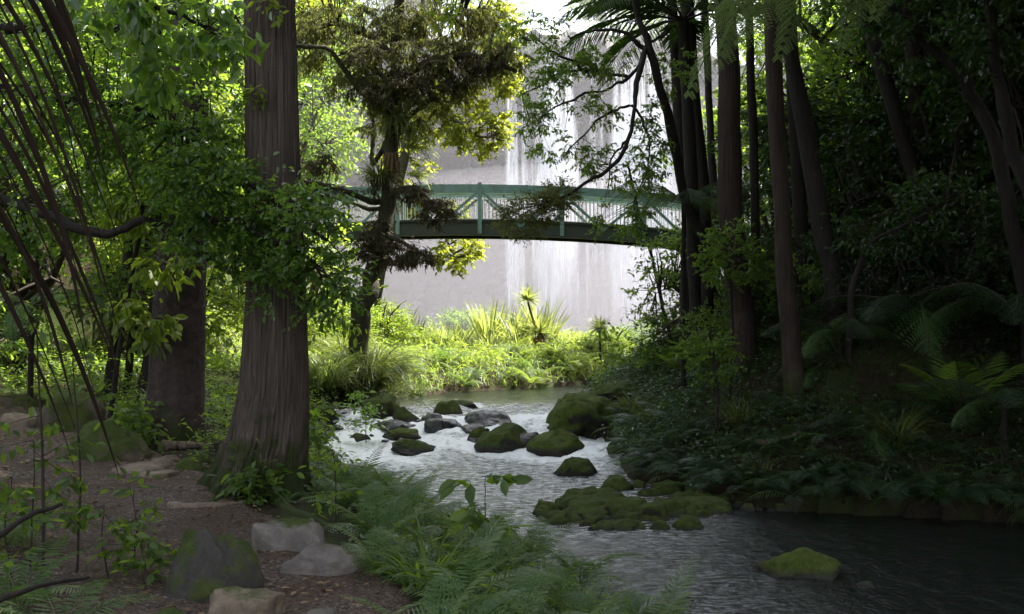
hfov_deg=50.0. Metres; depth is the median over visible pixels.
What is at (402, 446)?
boulder
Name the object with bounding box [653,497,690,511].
boulder
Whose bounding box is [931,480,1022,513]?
bank fern
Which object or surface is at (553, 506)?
boulder
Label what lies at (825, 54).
understorey tree
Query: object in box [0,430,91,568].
seedling
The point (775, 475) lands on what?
bank fern
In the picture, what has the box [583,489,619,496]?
boulder
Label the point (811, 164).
forest tree
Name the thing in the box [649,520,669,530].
boulder
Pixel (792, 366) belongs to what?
forest tree
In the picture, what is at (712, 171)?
forest tree
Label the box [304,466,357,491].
fern
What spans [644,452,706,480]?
bank fern
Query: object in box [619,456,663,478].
bank fern
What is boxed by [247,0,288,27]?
leafy sprig
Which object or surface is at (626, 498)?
boulder
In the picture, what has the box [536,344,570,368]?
bush
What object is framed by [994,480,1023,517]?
bank fern
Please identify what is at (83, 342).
fern
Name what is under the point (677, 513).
boulder
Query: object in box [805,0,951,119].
understorey tree
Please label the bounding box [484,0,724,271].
spindly tree
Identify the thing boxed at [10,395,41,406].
boulder
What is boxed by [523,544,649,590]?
fern
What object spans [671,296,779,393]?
understorey tree
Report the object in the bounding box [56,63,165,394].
tree
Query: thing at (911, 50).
forest tree
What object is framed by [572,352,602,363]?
bank fern
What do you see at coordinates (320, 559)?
boulder
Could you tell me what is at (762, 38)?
understorey tree
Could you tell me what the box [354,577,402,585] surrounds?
fallen branch
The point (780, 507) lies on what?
boulder
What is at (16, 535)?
fern
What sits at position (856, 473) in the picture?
bank fern
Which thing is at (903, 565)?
stream
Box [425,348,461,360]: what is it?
bank fern
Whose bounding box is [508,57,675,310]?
waterfall
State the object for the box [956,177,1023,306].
understorey tree
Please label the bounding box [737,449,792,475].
grass tuft
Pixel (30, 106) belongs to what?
leafy tree
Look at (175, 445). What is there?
fallen branch
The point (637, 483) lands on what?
boulder
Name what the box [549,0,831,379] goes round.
palm
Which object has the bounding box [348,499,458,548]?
fern
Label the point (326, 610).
boulder
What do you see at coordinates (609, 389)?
boulder
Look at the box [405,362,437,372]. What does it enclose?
bank fern
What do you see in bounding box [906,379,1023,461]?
tree fern
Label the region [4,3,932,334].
cliff
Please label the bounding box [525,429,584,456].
boulder
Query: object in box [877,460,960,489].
bank fern
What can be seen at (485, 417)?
boulder
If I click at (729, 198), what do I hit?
forest tree
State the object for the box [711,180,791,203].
tree fern
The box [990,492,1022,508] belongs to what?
bank fern
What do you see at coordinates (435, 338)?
bush
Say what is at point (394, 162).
epiphyte
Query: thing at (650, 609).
fern
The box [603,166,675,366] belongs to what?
bare sapling
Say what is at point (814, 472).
bank fern
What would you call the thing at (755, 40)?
cliff tree
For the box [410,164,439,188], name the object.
epiphyte
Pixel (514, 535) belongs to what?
fern
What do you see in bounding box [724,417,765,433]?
bank fern
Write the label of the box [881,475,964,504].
bank fern
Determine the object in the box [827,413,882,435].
bank fern
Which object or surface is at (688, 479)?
bank fern
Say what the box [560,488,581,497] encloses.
boulder
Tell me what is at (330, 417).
boulder
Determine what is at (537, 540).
fern
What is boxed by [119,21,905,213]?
cliff plants
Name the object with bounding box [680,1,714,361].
forest tree
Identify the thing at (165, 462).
boulder
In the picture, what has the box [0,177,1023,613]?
ground
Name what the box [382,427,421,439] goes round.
boulder
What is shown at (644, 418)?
grass tuft
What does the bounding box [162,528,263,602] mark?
boulder
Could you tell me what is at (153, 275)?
sapling tree
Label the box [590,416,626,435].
bank fern
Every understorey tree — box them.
[620,212,764,370]
[656,21,858,258]
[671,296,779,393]
[704,0,1022,219]
[706,81,947,260]
[716,261,823,347]
[738,0,949,203]
[746,224,875,344]
[796,211,942,318]
[802,96,1023,277]
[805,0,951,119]
[817,35,1023,267]
[848,0,1023,131]
[865,210,1018,338]
[903,0,1023,230]
[946,243,1020,328]
[956,173,1023,260]
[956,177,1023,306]
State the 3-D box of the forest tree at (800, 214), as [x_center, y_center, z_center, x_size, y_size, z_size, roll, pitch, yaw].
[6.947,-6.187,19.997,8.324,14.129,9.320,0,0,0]
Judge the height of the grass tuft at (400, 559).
0.416 m
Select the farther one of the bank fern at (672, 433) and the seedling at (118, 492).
the bank fern at (672, 433)
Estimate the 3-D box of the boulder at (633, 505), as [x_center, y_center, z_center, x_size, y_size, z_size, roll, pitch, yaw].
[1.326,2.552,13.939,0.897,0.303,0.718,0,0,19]
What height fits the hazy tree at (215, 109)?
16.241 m
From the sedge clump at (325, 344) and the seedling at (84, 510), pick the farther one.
the sedge clump at (325, 344)
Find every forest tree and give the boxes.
[667,0,689,343]
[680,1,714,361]
[701,0,719,309]
[714,0,757,382]
[744,0,760,347]
[764,0,805,410]
[782,0,846,334]
[786,0,810,307]
[857,0,936,232]
[903,0,931,179]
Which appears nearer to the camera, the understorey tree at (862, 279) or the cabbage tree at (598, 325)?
the understorey tree at (862, 279)
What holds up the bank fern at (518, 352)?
on the ground at (860, 505)
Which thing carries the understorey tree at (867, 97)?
on the ground at (860, 505)
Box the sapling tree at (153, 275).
[80,156,205,419]
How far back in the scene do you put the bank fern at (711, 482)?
14.63 m
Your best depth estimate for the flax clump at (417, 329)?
35.09 m
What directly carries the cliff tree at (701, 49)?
on the cliff
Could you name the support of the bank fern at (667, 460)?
on the ground at (860, 505)
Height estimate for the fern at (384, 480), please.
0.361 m
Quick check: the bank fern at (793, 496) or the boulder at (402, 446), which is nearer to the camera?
the bank fern at (793, 496)
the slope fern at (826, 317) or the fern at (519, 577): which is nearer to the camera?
the fern at (519, 577)
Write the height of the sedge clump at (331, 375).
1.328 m
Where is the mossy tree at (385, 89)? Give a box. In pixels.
[295,0,548,399]
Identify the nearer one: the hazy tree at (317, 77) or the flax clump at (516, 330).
the flax clump at (516, 330)
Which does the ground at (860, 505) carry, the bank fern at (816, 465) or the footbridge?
the bank fern at (816, 465)
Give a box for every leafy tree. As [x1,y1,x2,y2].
[0,0,101,133]
[0,0,103,106]
[0,40,87,234]
[0,40,151,387]
[2,0,65,90]
[36,0,310,242]
[56,0,244,147]
[81,159,245,359]
[207,210,388,353]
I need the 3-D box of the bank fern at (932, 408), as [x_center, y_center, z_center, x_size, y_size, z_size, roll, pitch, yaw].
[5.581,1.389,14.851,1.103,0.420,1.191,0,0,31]
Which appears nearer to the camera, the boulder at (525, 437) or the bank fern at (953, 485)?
the bank fern at (953, 485)
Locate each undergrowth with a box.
[0,185,398,465]
[0,477,29,613]
[206,284,635,397]
[301,449,674,613]
[573,168,1023,509]
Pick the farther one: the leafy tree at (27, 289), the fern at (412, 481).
the leafy tree at (27, 289)
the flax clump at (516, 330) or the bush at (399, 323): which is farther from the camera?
the flax clump at (516, 330)
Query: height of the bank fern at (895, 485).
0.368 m
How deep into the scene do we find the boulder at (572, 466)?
16.88 m
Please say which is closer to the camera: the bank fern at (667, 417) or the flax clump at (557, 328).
the bank fern at (667, 417)
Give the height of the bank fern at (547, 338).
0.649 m
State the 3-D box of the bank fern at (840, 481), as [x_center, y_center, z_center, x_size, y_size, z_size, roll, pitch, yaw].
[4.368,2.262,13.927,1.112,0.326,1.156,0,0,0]
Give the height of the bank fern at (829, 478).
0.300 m
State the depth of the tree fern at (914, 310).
15.43 m
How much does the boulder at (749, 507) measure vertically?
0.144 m
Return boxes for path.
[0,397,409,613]
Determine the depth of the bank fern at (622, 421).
19.01 m
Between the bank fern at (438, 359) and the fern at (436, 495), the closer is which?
the fern at (436, 495)
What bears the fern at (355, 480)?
on the ground at (860, 505)
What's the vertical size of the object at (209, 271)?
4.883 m
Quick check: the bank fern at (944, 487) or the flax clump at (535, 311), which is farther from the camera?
the flax clump at (535, 311)
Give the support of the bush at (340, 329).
on the ground at (860, 505)
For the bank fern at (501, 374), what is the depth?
29.55 m
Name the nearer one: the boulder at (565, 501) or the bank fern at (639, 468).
the boulder at (565, 501)
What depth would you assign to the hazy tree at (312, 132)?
46.31 m
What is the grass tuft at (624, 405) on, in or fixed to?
on the ground at (860, 505)
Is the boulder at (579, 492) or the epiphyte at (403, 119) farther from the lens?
the epiphyte at (403, 119)
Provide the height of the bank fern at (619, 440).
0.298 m
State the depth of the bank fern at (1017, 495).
13.04 m
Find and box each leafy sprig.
[232,74,267,111]
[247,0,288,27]
[334,308,366,347]
[420,0,463,35]
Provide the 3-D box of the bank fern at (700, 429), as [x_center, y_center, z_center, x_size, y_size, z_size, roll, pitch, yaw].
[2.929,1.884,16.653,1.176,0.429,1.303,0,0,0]
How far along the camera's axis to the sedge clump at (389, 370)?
24.89 m
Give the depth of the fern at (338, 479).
10.09 m
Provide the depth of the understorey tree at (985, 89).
18.37 m
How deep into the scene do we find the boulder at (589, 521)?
13.11 m
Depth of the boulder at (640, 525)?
12.88 m
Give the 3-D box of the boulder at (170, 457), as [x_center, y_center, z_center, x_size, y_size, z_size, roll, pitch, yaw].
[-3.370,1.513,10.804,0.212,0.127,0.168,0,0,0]
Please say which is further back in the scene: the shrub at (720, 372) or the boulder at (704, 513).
the shrub at (720, 372)
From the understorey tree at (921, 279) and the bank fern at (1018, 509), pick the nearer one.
the bank fern at (1018, 509)
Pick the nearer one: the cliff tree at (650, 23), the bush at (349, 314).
the bush at (349, 314)
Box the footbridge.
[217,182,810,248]
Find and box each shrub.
[668,328,747,451]
[686,214,774,396]
[757,255,822,329]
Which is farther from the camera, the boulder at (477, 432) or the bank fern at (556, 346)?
the bank fern at (556, 346)
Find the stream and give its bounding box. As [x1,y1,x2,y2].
[322,334,1023,613]
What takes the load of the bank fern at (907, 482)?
on the ground at (860, 505)
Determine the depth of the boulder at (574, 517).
13.32 m
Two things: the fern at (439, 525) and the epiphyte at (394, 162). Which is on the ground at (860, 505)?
the fern at (439, 525)
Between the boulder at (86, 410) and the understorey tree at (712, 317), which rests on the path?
the boulder at (86, 410)
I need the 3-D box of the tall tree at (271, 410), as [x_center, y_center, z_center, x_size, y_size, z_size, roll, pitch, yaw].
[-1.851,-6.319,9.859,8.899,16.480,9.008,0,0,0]
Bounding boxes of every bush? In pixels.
[307,303,394,353]
[309,298,396,348]
[310,296,392,339]
[326,297,423,349]
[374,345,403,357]
[411,328,464,352]
[418,305,512,332]
[509,323,551,347]
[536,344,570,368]
[572,333,617,363]
[586,323,634,352]
[609,319,653,351]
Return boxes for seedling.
[0,289,105,578]
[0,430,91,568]
[0,476,64,586]
[32,339,126,571]
[58,502,158,577]
[99,459,162,563]
[105,390,171,451]
[106,392,145,430]
[110,533,177,588]
[208,438,304,507]
[298,450,364,522]
[308,398,341,464]
[339,388,387,442]
[437,473,532,575]
[588,319,627,386]
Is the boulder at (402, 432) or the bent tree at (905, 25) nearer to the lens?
the bent tree at (905, 25)
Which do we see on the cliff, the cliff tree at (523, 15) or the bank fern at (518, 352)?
the cliff tree at (523, 15)
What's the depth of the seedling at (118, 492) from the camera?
6.63 m
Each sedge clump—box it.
[307,324,391,360]
[308,342,385,396]
[310,336,434,406]
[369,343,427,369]
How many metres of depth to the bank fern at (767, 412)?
15.55 m
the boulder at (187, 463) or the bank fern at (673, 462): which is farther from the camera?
the bank fern at (673, 462)
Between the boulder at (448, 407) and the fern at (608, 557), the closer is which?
the fern at (608, 557)
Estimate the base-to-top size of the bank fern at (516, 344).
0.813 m
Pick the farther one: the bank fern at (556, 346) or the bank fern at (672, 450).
the bank fern at (556, 346)
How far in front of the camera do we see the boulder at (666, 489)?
15.22 m
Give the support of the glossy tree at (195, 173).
on the ground at (860, 505)
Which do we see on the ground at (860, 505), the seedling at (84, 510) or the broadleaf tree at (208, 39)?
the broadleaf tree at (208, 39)
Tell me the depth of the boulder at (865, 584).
10.16 m
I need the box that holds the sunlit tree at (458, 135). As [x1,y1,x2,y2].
[295,0,529,335]
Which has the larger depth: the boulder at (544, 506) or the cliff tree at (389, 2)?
the cliff tree at (389, 2)
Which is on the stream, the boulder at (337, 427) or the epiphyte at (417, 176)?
the boulder at (337, 427)
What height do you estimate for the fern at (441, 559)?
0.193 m
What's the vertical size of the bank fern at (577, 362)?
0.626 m
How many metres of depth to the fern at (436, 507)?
8.93 m
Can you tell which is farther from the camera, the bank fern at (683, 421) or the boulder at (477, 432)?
the boulder at (477, 432)
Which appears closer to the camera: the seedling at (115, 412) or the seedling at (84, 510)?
the seedling at (84, 510)
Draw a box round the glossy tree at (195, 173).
[0,0,381,346]
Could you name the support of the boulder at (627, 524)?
in the stream
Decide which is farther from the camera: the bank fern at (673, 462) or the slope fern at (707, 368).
the slope fern at (707, 368)
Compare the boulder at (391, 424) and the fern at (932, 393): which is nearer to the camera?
the fern at (932, 393)
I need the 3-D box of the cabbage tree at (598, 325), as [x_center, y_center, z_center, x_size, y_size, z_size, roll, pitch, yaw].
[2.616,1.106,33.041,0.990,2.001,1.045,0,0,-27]
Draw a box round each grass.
[307,297,635,360]
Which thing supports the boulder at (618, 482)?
in the stream
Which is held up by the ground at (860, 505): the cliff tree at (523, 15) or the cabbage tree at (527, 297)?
the cabbage tree at (527, 297)
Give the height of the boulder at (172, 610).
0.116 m
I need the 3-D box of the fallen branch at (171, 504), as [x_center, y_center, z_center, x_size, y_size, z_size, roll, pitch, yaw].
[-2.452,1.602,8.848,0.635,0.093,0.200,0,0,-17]
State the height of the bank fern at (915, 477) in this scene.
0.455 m
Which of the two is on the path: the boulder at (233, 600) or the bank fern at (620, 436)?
the boulder at (233, 600)
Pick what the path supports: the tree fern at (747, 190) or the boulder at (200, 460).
the boulder at (200, 460)
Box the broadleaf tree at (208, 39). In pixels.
[35,0,271,122]
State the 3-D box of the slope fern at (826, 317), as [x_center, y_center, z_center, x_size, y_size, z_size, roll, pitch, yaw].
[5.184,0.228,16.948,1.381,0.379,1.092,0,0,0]
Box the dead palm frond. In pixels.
[0,0,147,475]
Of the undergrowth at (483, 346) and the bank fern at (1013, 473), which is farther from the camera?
the undergrowth at (483, 346)
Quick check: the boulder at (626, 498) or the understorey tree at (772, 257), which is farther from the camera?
the understorey tree at (772, 257)
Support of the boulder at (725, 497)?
in the stream
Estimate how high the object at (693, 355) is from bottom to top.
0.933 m
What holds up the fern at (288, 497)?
on the ground at (860, 505)
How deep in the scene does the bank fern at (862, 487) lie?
13.74 m
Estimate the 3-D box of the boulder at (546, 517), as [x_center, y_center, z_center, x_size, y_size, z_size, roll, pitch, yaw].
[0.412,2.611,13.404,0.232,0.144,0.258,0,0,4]
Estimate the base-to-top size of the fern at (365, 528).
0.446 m
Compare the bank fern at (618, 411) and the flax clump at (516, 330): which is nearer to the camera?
the bank fern at (618, 411)
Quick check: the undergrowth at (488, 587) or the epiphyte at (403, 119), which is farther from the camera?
the epiphyte at (403, 119)
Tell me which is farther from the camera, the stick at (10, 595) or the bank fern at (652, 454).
the bank fern at (652, 454)
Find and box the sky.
[211,0,821,66]
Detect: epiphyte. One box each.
[349,154,407,195]
[365,99,429,144]
[380,152,400,183]
[406,126,437,164]
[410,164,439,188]
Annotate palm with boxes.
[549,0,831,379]
[654,353,690,375]
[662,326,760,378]
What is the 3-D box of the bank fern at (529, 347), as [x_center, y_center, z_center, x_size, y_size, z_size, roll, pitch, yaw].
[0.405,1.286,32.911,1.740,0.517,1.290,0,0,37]
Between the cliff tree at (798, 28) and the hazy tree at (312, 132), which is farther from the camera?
the cliff tree at (798, 28)
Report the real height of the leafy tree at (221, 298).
5.198 m
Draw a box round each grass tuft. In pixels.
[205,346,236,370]
[359,513,497,596]
[610,387,653,413]
[631,400,664,423]
[708,393,764,426]
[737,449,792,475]
[848,398,949,448]
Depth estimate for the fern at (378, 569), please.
6.36 m
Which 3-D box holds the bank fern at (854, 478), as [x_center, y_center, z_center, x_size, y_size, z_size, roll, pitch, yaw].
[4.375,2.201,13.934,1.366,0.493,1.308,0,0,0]
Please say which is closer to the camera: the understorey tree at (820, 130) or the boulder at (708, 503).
the boulder at (708, 503)
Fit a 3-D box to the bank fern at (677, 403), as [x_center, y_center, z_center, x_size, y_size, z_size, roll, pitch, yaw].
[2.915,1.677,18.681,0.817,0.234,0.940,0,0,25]
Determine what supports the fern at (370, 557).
on the ground at (860, 505)
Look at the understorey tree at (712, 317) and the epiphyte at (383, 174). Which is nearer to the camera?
the understorey tree at (712, 317)
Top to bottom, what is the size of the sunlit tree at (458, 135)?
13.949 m
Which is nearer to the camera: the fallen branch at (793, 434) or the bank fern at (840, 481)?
the bank fern at (840, 481)
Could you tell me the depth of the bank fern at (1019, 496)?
13.30 m
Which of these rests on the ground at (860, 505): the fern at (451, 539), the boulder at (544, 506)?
the fern at (451, 539)
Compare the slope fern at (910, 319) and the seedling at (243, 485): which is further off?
the slope fern at (910, 319)
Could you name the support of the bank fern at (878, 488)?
on the ground at (860, 505)
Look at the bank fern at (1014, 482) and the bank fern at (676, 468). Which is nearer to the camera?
the bank fern at (1014, 482)
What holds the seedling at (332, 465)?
on the ground at (860, 505)
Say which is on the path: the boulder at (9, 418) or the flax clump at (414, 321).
the boulder at (9, 418)
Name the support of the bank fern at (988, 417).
on the ground at (860, 505)
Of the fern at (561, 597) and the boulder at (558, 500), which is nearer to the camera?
the fern at (561, 597)
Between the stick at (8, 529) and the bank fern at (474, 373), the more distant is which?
the bank fern at (474, 373)
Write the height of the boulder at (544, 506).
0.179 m
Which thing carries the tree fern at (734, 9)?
on the ground at (860, 505)
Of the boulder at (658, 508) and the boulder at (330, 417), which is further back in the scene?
the boulder at (330, 417)
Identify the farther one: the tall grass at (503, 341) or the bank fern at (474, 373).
the tall grass at (503, 341)
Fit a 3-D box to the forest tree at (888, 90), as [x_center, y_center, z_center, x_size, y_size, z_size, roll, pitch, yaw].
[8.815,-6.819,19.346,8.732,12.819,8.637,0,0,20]
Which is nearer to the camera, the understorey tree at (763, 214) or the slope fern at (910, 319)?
the slope fern at (910, 319)
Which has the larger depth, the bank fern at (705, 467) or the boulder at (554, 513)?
the bank fern at (705, 467)
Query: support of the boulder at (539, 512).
in the stream
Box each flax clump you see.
[374,301,427,337]
[394,312,435,343]
[428,315,478,343]
[462,297,521,343]
[477,293,531,328]
[488,304,548,339]
[505,292,576,344]
[506,298,559,328]
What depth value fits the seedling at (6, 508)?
5.97 m
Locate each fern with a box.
[0,286,132,398]
[0,502,97,547]
[0,537,95,607]
[0,579,164,613]
[57,328,99,355]
[207,392,234,405]
[270,490,299,502]
[297,470,419,510]
[297,479,390,509]
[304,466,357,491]
[306,444,413,507]
[309,480,431,544]
[310,462,396,490]
[325,522,432,577]
[332,461,385,478]
[336,558,544,613]
[348,458,440,505]
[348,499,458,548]
[350,495,459,534]
[352,548,432,578]
[369,471,440,498]
[377,542,496,583]
[378,468,410,488]
[378,558,552,613]
[388,547,567,613]
[392,462,464,509]
[399,498,553,588]
[402,507,475,541]
[403,378,443,392]
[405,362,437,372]
[406,516,563,593]
[412,505,489,552]
[416,352,459,365]
[421,495,492,525]
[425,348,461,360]
[426,339,470,365]
[441,359,492,385]
[456,354,488,364]
[462,525,498,544]
[464,564,589,613]
[478,335,538,360]
[484,532,560,579]
[488,510,558,552]
[490,365,525,377]
[493,345,538,364]
[494,516,580,564]
[494,586,633,613]
[499,342,549,354]
[500,555,563,591]
[502,350,546,364]
[504,365,563,384]
[504,589,634,613]
[512,350,553,374]
[520,561,613,613]
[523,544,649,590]
[531,556,614,600]
[537,342,579,351]
[539,348,602,367]
[540,336,561,349]
[551,355,576,371]
[561,554,699,613]
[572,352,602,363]
[574,590,690,613]
[582,575,634,612]
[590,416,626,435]
[601,407,645,419]
[601,438,643,451]
[601,580,694,613]
[602,449,644,475]
[603,180,764,396]
[606,433,631,440]
[610,437,666,451]
[611,413,663,434]
[613,418,640,433]
[616,447,673,470]
[617,602,686,613]
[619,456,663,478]
[621,430,698,448]
[626,451,662,461]
[635,401,678,424]
[640,409,682,428]
[640,438,693,458]
[642,407,704,428]
[644,410,712,428]
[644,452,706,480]
[644,452,707,477]
[644,464,696,487]
[645,357,678,373]
[650,428,706,438]
[653,457,688,465]
[655,469,721,488]
[660,398,693,407]
[665,448,721,467]
[668,421,730,441]
[678,457,760,491]
[683,467,752,490]
[684,0,896,99]
[685,459,729,474]
[687,367,735,393]
[691,427,736,446]
[693,459,757,487]
[707,439,762,450]
[708,456,768,484]
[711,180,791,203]
[715,437,786,467]
[717,473,774,496]
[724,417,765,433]
[736,472,808,496]
[742,424,806,444]
[744,403,807,420]
[744,481,838,512]
[747,469,820,486]
[751,434,821,449]
[763,316,921,357]
[773,465,826,492]
[776,359,856,388]
[778,283,1020,355]
[782,466,850,483]
[783,470,875,498]
[789,459,861,480]
[792,457,903,495]
[794,459,872,474]
[796,424,873,445]
[803,469,892,494]
[805,309,873,332]
[809,408,920,460]
[818,469,875,497]
[821,470,890,491]
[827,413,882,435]
[828,486,882,502]
[829,468,888,496]
[850,452,912,474]
[866,438,935,460]
[869,474,954,511]
[872,479,939,505]
[874,474,945,498]
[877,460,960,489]
[881,309,963,325]
[881,412,945,431]
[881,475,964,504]
[883,465,953,496]
[884,394,962,422]
[889,286,1023,362]
[889,469,967,505]
[896,350,1023,418]
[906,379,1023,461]
[916,472,1013,512]
[919,483,992,507]
[921,416,1007,434]
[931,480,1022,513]
[933,482,1022,502]
[957,458,1023,485]
[962,406,1023,424]
[967,428,1023,463]
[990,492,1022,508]
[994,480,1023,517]
[994,488,1023,507]
[1002,486,1023,524]
[1004,485,1023,508]
[1007,483,1023,522]
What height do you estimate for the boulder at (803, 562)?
0.365 m
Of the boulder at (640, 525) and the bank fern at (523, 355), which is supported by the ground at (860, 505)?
the bank fern at (523, 355)
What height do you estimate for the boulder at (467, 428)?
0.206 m
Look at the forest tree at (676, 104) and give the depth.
22.87 m
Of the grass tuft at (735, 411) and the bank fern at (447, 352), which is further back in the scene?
the bank fern at (447, 352)
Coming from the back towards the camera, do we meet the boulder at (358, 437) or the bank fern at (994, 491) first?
the boulder at (358, 437)
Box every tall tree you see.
[135,0,369,527]
[138,0,220,455]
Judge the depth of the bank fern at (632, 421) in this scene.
18.39 m
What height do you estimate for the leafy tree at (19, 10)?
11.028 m
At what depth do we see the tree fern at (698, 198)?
19.96 m
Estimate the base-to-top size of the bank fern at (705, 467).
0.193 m
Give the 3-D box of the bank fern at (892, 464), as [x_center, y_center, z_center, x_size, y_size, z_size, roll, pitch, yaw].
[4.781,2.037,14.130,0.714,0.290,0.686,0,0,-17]
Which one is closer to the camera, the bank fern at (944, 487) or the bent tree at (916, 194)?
the bank fern at (944, 487)
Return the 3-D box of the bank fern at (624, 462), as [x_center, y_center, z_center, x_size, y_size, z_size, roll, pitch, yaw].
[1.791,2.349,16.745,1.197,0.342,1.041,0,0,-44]
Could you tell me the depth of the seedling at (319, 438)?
11.96 m
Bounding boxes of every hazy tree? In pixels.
[9,0,244,170]
[217,0,368,155]
[221,50,379,216]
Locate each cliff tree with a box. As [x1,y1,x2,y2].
[347,0,433,42]
[379,0,480,35]
[446,0,537,40]
[560,0,660,41]
[612,6,666,40]
[658,0,715,53]
[715,2,764,65]
[754,0,818,60]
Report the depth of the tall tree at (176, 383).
11.89 m
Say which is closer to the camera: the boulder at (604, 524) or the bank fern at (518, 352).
the boulder at (604, 524)
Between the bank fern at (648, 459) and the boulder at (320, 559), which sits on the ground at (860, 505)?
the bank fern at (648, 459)
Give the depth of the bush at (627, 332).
41.97 m
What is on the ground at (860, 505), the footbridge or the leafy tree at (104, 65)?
the leafy tree at (104, 65)
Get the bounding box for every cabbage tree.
[511,282,555,352]
[581,312,612,368]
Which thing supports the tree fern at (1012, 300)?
on the ground at (860, 505)
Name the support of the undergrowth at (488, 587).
on the ground at (860, 505)
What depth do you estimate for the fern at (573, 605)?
6.39 m
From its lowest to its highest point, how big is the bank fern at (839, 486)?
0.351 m
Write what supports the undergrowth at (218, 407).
on the ground at (860, 505)
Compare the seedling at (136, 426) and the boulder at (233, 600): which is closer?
the boulder at (233, 600)
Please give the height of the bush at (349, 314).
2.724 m
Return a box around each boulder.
[0,412,36,427]
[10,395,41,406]
[36,388,106,431]
[63,419,151,461]
[112,462,164,473]
[136,469,179,478]
[150,456,173,467]
[155,607,184,613]
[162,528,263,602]
[164,455,179,461]
[175,457,203,471]
[188,453,213,463]
[201,440,218,451]
[207,586,285,613]
[251,517,325,551]
[280,542,368,576]
[306,607,335,613]
[313,399,338,425]
[329,424,343,430]
[349,433,370,441]
[361,392,399,418]
[375,419,410,430]
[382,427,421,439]
[390,438,435,454]
[392,406,418,421]
[421,413,441,420]
[424,418,461,433]
[433,400,462,414]
[456,400,477,407]
[461,423,484,433]
[464,409,511,426]
[467,426,484,439]
[474,422,527,452]
[520,432,538,445]
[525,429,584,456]
[532,509,553,517]
[533,504,552,510]
[535,499,562,510]
[539,515,551,521]
[545,510,566,516]
[545,515,570,524]
[546,392,618,439]
[553,456,597,476]
[555,498,563,503]
[559,494,585,508]
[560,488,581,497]
[562,499,610,519]
[566,491,607,508]
[568,513,582,522]
[574,490,583,493]
[577,505,608,520]
[579,517,598,525]
[582,485,596,490]
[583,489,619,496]
[587,524,599,530]
[591,380,643,403]
[596,519,613,530]
[597,487,623,494]
[600,474,633,491]
[600,496,647,512]
[604,501,626,514]
[609,496,640,500]
[610,510,629,519]
[610,518,638,530]
[623,511,641,520]
[632,479,645,488]
[635,508,685,517]
[636,511,669,521]
[636,520,645,528]
[637,488,657,496]
[637,500,667,516]
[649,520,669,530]
[650,479,682,494]
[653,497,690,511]
[668,489,703,499]
[672,514,703,529]
[679,491,712,496]
[682,495,731,514]
[696,509,711,517]
[712,494,729,502]
[715,506,732,513]
[740,503,754,511]
[753,547,840,580]
[774,503,792,511]
[856,581,874,588]
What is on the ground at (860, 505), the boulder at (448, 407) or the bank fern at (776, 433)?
the bank fern at (776, 433)
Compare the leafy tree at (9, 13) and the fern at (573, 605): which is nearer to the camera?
the fern at (573, 605)
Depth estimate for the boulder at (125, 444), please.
10.70 m
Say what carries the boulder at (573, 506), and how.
in the stream
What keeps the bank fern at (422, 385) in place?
on the ground at (860, 505)
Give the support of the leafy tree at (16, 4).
on the ground at (860, 505)
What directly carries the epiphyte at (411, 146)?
attached to the mossy tree at (385, 89)
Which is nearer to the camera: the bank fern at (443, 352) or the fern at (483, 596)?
the fern at (483, 596)
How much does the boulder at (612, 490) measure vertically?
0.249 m
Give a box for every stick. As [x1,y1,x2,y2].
[0,502,62,538]
[0,576,90,603]
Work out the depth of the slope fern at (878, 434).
14.44 m
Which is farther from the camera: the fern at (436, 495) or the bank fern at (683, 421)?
the bank fern at (683, 421)
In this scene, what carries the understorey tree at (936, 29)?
on the ground at (860, 505)
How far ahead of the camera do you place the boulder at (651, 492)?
15.06 m
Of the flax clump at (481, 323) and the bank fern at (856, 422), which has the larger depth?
the flax clump at (481, 323)
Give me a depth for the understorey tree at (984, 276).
16.05 m
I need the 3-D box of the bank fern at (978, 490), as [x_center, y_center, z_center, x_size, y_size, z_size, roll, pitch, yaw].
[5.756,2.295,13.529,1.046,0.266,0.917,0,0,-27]
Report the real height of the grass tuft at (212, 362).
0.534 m
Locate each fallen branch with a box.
[160,439,202,449]
[166,500,246,508]
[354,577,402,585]
[758,431,800,444]
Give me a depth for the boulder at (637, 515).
13.36 m
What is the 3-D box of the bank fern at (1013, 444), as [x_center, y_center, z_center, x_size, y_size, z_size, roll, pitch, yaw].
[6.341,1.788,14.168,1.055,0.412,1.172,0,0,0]
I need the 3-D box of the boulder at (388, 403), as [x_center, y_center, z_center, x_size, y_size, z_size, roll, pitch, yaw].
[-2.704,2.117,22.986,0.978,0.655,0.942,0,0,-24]
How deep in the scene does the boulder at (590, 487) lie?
14.92 m
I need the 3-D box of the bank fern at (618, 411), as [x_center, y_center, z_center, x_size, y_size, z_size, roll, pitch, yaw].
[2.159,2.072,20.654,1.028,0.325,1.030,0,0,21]
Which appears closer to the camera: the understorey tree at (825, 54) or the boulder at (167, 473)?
the boulder at (167, 473)
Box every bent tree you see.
[819,162,1003,365]
[821,0,1023,386]
[910,0,1023,198]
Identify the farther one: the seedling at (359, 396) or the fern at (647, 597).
the seedling at (359, 396)
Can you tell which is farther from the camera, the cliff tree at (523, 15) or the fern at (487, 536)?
the cliff tree at (523, 15)
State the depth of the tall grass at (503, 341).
34.27 m
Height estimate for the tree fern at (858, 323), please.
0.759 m
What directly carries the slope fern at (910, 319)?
on the ground at (860, 505)
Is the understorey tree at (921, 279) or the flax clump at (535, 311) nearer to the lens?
the understorey tree at (921, 279)

